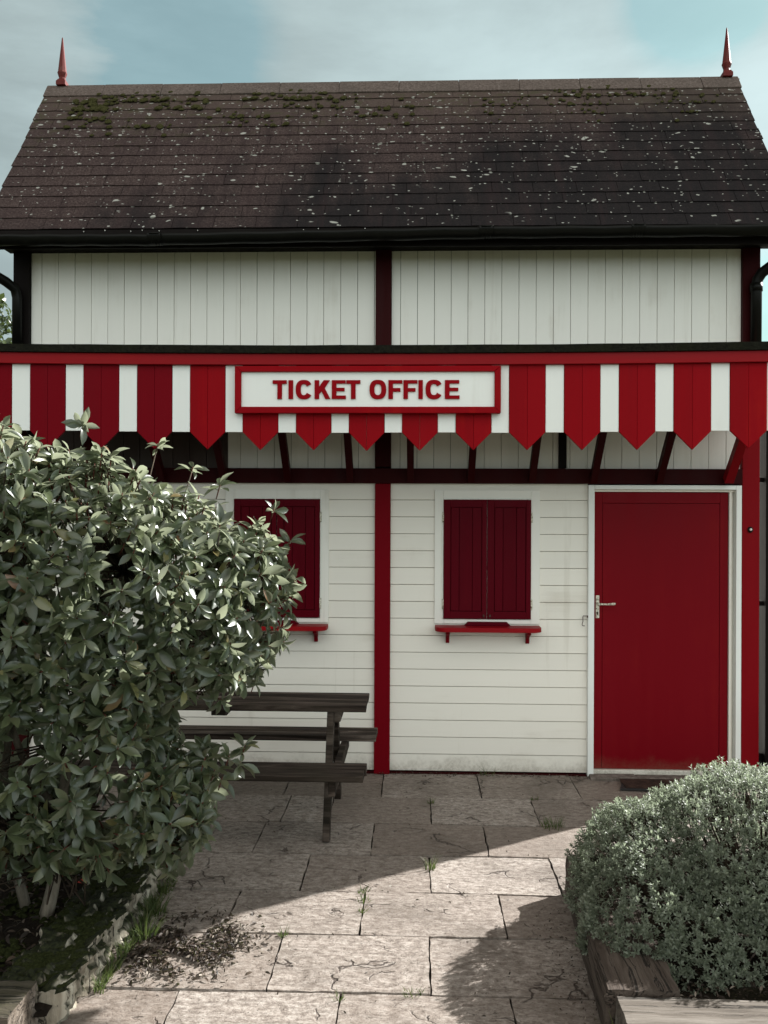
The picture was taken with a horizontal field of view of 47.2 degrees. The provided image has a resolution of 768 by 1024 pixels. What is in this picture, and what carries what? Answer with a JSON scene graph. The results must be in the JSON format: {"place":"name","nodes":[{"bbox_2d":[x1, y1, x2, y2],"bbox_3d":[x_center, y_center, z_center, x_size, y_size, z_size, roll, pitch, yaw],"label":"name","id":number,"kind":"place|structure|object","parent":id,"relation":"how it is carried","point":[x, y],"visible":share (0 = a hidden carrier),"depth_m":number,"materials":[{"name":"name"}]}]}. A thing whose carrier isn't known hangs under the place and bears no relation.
{"place":"outdoors","nodes":[
{"label":"outdoors","id":0,"kind":"place"},
{"bbox_2d":[0,869,94,1017],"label":"flower bed soil","id":1,"kind":"structure","parent":0,"point":[40,1008],"depth_m":3.64,"materials":[{"name":"brown soil"}]},
{"bbox_2d":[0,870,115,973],"bbox_3d":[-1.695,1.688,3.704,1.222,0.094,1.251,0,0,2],"label":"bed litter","id":2,"kind":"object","parent":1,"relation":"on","point":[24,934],"visible":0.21,"depth_m":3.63,"materials":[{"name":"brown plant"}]},
{"bbox_2d":[0,861,154,987],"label":"bed moss","id":3,"kind":"object","parent":1,"relation":"on","point":[43,959],"visible":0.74,"depth_m":3.54,"materials":[{"name":"green plant"}]},
{"bbox_2d":[0,407,306,919],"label":"leafy shrub","id":4,"kind":"object","parent":1,"relation":"on","point":[53,828],"visible":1,"depth_m":3.33,"materials":[{"name":"green plant"}]},
{"bbox_2d":[0,0,767,487],"label":"sky","id":5,"kind":"structure","parent":0,"point":[107,42],"materials":[{"name":"blue"}]},
{"bbox_2d":[61,773,763,1023],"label":"paving","id":6,"kind":"structure","parent":0,"point":[393,959],"depth_m":3.99,"materials":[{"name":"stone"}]},
{"bbox_2d":[0,859,164,1023],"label":"sleeper","id":7,"kind":"object","parent":6,"relation":"on","point":[62,1001],"visible":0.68,"depth_m":3.39,"materials":[{"name":"wood"}]},
{"bbox_2d":[110,898,278,1001],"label":"leaf litter","id":8,"kind":"object","parent":6,"relation":"on","point":[176,941],"visible":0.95,"depth_m":3.60,"materials":[{"name":"brown plant"}]},
{"bbox_2d":[58,691,377,841],"bbox_3d":[-0.921,1.452,5.195,1.726,0.716,1.058,0,0,2],"label":"picnic table","id":9,"kind":"object","parent":6,"relation":"on","point":[334,771],"visible":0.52,"depth_m":5.01,"materials":[{"name":"brown wood"}]},
{"bbox_2d":[277,924,289,939],"bbox_3d":[-0.425,1.781,3.722,0.069,0.050,0.078,0,0,2],"label":"weed tuft","id":10,"kind":"object","parent":6,"relation":"on","point":[285,932],"visible":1,"depth_m":3.73,"materials":[{"name":"green plant"}]},
{"bbox_2d":[329,991,344,1002],"bbox_3d":[-0.167,1.787,3.249,0.066,0.040,0.068,0,0,2],"label":"weed tuft","id":11,"kind":"object","parent":6,"relation":"on","point":[342,997],"visible":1,"depth_m":3.25,"materials":[{"name":"green plant"}]},
{"bbox_2d":[106,777,582,1015],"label":"leaf crumbs","id":12,"kind":"object","parent":6,"relation":"on","point":[382,934],"visible":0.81,"depth_m":3.84,"materials":[{"name":"brown plant"}]},
{"bbox_2d":[91,877,614,1023],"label":"grass","id":13,"kind":"structure","parent":6,"relation":"on","point":[151,904],"depth_m":3.71,"materials":[{"name":"green plant"}]},
{"bbox_2d":[357,885,369,893],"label":"weed tuft","id":14,"kind":"object","parent":6,"relation":"on","point":[363,889],"visible":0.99,"depth_m":4.17,"materials":[{"name":"green plant"}]},
{"bbox_2d":[357,893,369,904],"bbox_3d":[-0.086,1.788,4.064,0.080,0.040,0.072,0,0,2],"label":"weed tuft","id":15,"kind":"object","parent":6,"relation":"on","point":[363,898],"visible":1,"depth_m":4.07,"materials":[{"name":"green plant"}]},
{"bbox_2d":[402,986,425,998],"bbox_3d":[0.112,1.794,3.280,0.093,0.030,0.072,0,0,2],"label":"weed tuft","id":16,"kind":"object","parent":6,"relation":"on","point":[411,991],"visible":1,"depth_m":3.29,"materials":[{"name":"green plant"}]},
{"bbox_2d":[420,853,439,871],"bbox_3d":[0.234,1.768,4.430,0.102,0.081,0.114,0,0,20],"label":"weed tuft","id":17,"kind":"object","parent":6,"relation":"on","point":[433,865],"visible":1,"depth_m":4.43,"materials":[{"name":"green plant"}]},
{"bbox_2d":[366,770,589,778],"bbox_3d":[0.453,1.792,6.009,1.896,0.046,0.133,0,0,0],"label":"wall foot debris","id":18,"kind":"object","parent":6,"relation":"on","point":[471,774],"depth_m":6.00,"materials":[{"name":"brown plant"}]},
{"bbox_2d":[480,766,495,775],"bbox_3d":[0.709,1.772,6.023,0.145,0.078,0.130,0,0,2],"label":"weed tuft","id":19,"kind":"object","parent":6,"relation":"on","point":[486,772],"visible":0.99,"depth_m":6.01,"materials":[{"name":"green plant"}]},
{"bbox_2d":[537,815,565,830],"bbox_3d":[0.964,1.776,5.047,0.198,0.071,0.175,0,0,2],"label":"weed tuft","id":20,"kind":"object","parent":6,"relation":"on","point":[552,823],"visible":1,"depth_m":5.05,"materials":[{"name":"green plant"}]},
{"bbox_2d":[533,905,596,1023],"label":"edge debris","id":21,"kind":"object","parent":6,"relation":"on","point":[568,973],"visible":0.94,"depth_m":3.43,"materials":[{"name":"brown plant"}]},
{"bbox_2d":[565,854,679,1023],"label":"sleeper","id":22,"kind":"object","parent":6,"relation":"on","point":[612,976],"visible":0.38,"depth_m":3.14,"materials":[{"name":"brown wood"}]},
{"bbox_2d":[619,778,721,790],"bbox_3d":[1.863,1.793,5.774,0.665,0.017,0.232,0,0,2],"label":"door mat","id":23,"kind":"object","parent":6,"relation":"on","point":[637,784],"depth_m":5.78,"materials":[{"name":"black rubber"}]},
{"bbox_2d":[617,841,763,872],"bbox_3d":[1.905,1.735,4.266,1.490,0.198,0.233,0,0,2],"label":"sleeper","id":24,"kind":"object","parent":6,"relation":"on","point":[704,845],"visible":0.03,"depth_m":4.22,"materials":[{"name":"brown wood"}]},
{"bbox_2d":[615,996,767,1023],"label":"sleeper","id":25,"kind":"object","parent":6,"relation":"on","point":[643,1010],"visible":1,"depth_m":2.88,"materials":[{"name":"brown wood"}]},
{"bbox_2d":[759,431,767,766],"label":"gate post","id":26,"kind":"object","parent":6,"relation":"on","point":[763,636],"visible":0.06,"depth_m":6.14,"materials":[{"name":"black paint"}]},
{"bbox_2d":[759,753,762,768],"bbox_3d":[2.597,1.750,6.165,0.103,0.120,0.025,0,0,2],"label":"gate rail","id":27,"kind":"object","parent":26,"relation":"attached to","point":[761,758],"visible":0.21,"depth_m":6.15,"materials":[{"name":"black paint"}]},
{"bbox_2d":[623,864,767,1000],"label":"flower bed soil","id":28,"kind":"structure","parent":0,"point":[752,958],"depth_m":3.30,"materials":[{"name":"brown soil"}]},
{"bbox_2d":[562,755,767,995],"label":"rounded shrub","id":29,"kind":"object","parent":28,"relation":"on","point":[677,804],"visible":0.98,"depth_m":3.43,"materials":[{"name":"green plant"}]},
{"bbox_2d":[675,965,766,1000],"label":"mulch","id":30,"kind":"object","parent":28,"relation":"on","point":[727,990],"visible":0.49,"depth_m":3.11,"materials":[{"name":"brown plant"}]},
{"label":"ground","id":31,"kind":"structure","parent":0,"visible":0},
{"bbox_2d":[0,293,11,443],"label":"background tree","id":32,"kind":"object","parent":31,"relation":"on","point":[4,327],"visible":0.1,"depth_m":8.79,"materials":[{"name":"green plant"}]},
{"bbox_2d":[0,980,38,1023],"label":"sleeper","id":33,"kind":"object","parent":31,"relation":"on","point":[17,1002],"visible":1,"depth_m":2.93,"materials":[{"name":"brown wood"}]},
{"bbox_2d":[0,28,767,780],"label":"ticket office","id":34,"kind":"structure","parent":31,"relation":"on","point":[552,568],"depth_m":6.03,"materials":[{"name":"white paint"}]},
{"bbox_2d":[225,489,328,641],"bbox_3d":[-0.743,0.368,6.022,0.719,1.048,0.195,0,0,2],"label":"window","id":35,"kind":"structure","parent":34,"relation":"in","point":[307,514],"depth_m":6.07,"materials":[{"name":"white paint"}]},
{"bbox_2d":[235,366,500,413],"bbox_3d":[-0.099,-0.724,5.220,1.576,0.280,0.046,0,0,2],"label":"ticket office sign","id":36,"kind":"object","parent":34,"relation":"attached to","point":[367,389],"visible":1,"depth_m":5.21,"materials":[{"name":"red paint"}]},
{"bbox_2d":[63,85,718,135],"bbox_3d":[0.051,-2.981,6.529,4.872,0.510,0.382,0,0,2],"label":"moss","id":37,"kind":"object","parent":34,"relation":"on","point":[94,105],"visible":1,"depth_m":6.59,"materials":[{"name":"green plant"}]},
{"bbox_2d":[434,490,540,643],"bbox_3d":[0.705,0.374,5.971,0.719,1.048,0.195,0,0,2],"label":"window","id":38,"kind":"structure","parent":34,"relation":"in","point":[492,537],"depth_m":6.02,"materials":[{"name":"white paint"}]},
{"bbox_2d":[586,485,741,775],"bbox_3d":[1.907,0.813,6.014,1.031,1.990,0.106,0,0,2],"label":"door","id":39,"kind":"structure","parent":34,"relation":"in","point":[664,586],"depth_m":6.02,"materials":[{"name":"paint"}]}
]}

